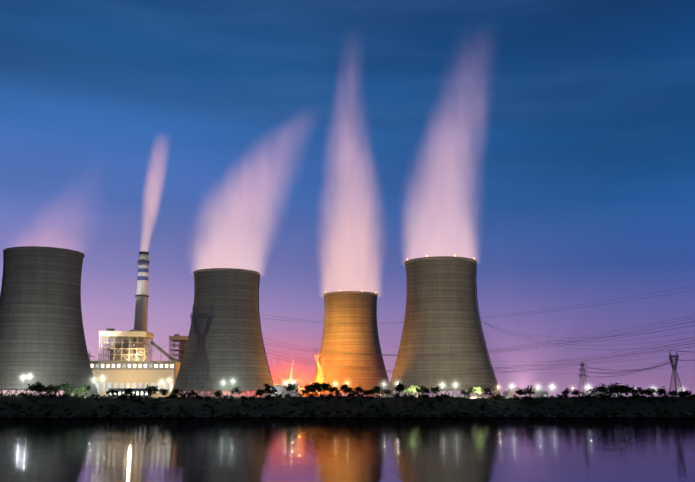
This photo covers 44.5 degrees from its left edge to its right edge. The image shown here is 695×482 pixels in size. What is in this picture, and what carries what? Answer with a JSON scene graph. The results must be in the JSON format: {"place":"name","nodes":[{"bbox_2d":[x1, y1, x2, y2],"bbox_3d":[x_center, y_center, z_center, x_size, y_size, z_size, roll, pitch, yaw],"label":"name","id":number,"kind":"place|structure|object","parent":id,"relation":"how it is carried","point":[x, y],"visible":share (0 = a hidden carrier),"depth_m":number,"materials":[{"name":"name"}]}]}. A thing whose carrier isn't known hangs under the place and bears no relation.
{"place":"outdoors","nodes":[
{"label":"outdoors","id":0,"kind":"place"},
{"bbox_2d":[108,388,149,396],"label":"low building","id":1,"kind":"structure","parent":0,"point":[139,392],"depth_m":823.22,"materials":[{"name":"white"}]},
{"bbox_2d":[134,251,149,357],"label":"chimney","id":2,"kind":"object","parent":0,"point":[141,313],"visible":0.46,"depth_m":1134.47,"materials":[{"name":"grey concrete"}]},
{"bbox_2d":[0,417,694,481],"bbox_3d":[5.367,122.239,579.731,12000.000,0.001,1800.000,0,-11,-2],"label":"water","id":3,"kind":"structure","parent":0,"point":[347,449],"depth_m":229.39,"materials":[{"name":"liquid"}]},
{"bbox_2d":[0,396,694,416],"bbox_3d":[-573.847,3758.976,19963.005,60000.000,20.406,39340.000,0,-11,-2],"label":"ground","id":4,"kind":"structure","parent":0,"point":[226,406],"depth_m":715.66,"materials":[{"name":"black soil"}]},
{"bbox_2d":[0,246,102,396],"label":"cooling tower","id":5,"kind":"structure","parent":4,"relation":"on","point":[42,338],"depth_m":844.95,"materials":[{"name":"concrete"}]},
{"bbox_2d":[87,352,96,395],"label":"pylon","id":6,"kind":"object","parent":4,"relation":"on","point":[91,368],"depth_m":975.79,"materials":[{"name":"grey metal"}]},
{"bbox_2d":[98,328,154,360],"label":"boiler house","id":7,"kind":"structure","parent":4,"relation":"on","point":[123,344],"depth_m":1071.58,"materials":[{"name":"beige metal"}]},
{"bbox_2d":[89,361,180,396],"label":"turbine hall","id":8,"kind":"structure","parent":4,"relation":"on","point":[137,374],"depth_m":1015.79,"materials":[{"name":"beige concrete"}]},
{"bbox_2d":[150,341,213,395],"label":"coal conveyor","id":9,"kind":"object","parent":4,"relation":"on","point":[162,351],"depth_m":1090.04,"materials":[{"name":"grey metal"}]},
{"bbox_2d":[168,334,212,396],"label":"boiler house","id":10,"kind":"structure","parent":4,"relation":"on","point":[181,343],"depth_m":1398.43,"materials":[{"name":"silver metal"}]},
{"bbox_2d":[186,304,214,396],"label":"transmission tower","id":11,"kind":"structure","parent":4,"relation":"on","point":[204,332],"depth_m":822.37,"materials":[{"name":"grey metal"}]},
{"bbox_2d":[170,268,273,396],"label":"cooling tower","id":12,"kind":"structure","parent":4,"relation":"on","point":[231,366],"depth_m":983.27,"materials":[{"name":"concrete"}]},
{"bbox_2d":[23,376,588,396],"bbox_3d":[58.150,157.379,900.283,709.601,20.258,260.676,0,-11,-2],"label":"street lamps","id":13,"kind":"object","parent":4,"relation":"on","point":[223,386],"depth_m":768.29,"materials":[{"name":"grey"}]},
{"bbox_2d":[314,349,326,394],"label":"transmission tower","id":14,"kind":"structure","parent":4,"relation":"on","point":[320,355],"depth_m":1071.36,"materials":[{"name":"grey metal"}]},
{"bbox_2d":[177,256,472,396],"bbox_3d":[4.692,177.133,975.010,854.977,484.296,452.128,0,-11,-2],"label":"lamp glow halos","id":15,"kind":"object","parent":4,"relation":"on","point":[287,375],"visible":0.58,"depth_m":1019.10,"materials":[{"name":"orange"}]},
{"bbox_2d":[0,381,694,416],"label":"trees","id":16,"kind":"object","parent":4,"relation":"on","point":[38,388],"visible":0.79,"depth_m":756.93,"materials":[{"name":"green plant"}]},
{"bbox_2d":[3,411,693,416],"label":"shore rocks","id":17,"kind":"object","parent":4,"relation":"on","point":[499,412],"visible":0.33,"depth_m":683.18,"materials":[{"name":"black stone"}]},
{"bbox_2d":[315,291,393,396],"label":"cooling tower","id":18,"kind":"structure","parent":4,"relation":"on","point":[350,306],"depth_m":1193.47,"materials":[{"name":"concrete"}]},
{"bbox_2d":[94,396,678,398],"bbox_3d":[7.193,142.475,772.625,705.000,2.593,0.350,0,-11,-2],"label":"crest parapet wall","id":19,"kind":"structure","parent":4,"relation":"on","point":[385,396],"depth_m":773.50,"materials":[{"name":"grey concrete"}]},
{"bbox_2d":[263,383,541,396],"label":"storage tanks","id":20,"kind":"object","parent":4,"relation":"on","point":[537,391],"depth_m":978.86,"materials":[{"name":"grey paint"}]},
{"bbox_2d":[386,256,500,396],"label":"cooling tower","id":21,"kind":"structure","parent":4,"relation":"on","point":[442,289],"depth_m":901.52,"materials":[{"name":"concrete"}]},
{"bbox_2d":[578,362,588,396],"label":"pylon","id":22,"kind":"object","parent":4,"relation":"on","point":[582,369],"visible":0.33,"depth_m":1036.76,"materials":[{"name":"grey metal"}]},
{"bbox_2d":[92,286,694,376],"bbox_3d":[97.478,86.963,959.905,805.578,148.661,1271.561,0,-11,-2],"label":"power lines","id":23,"kind":"object","parent":22,"relation":"attached to","point":[636,370],"visible":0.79,"depth_m":676.13,"materials":[{"name":"grey metal"}]},
{"bbox_2d":[668,351,682,393],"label":"transmission tower","id":24,"kind":"structure","parent":4,"relation":"on","point":[674,369],"depth_m":992.28,"materials":[{"name":"grey metal"}]},
{"bbox_2d":[0,0,694,396],"label":"sky","id":25,"kind":"structure","parent":0,"point":[315,148],"materials":[{"name":"blue"}]},
{"bbox_2d":[367,391,618,396],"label":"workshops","id":26,"kind":"structure","parent":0,"point":[543,393],"depth_m":1238.16,"materials":[{"name":"grey"}]}
]}

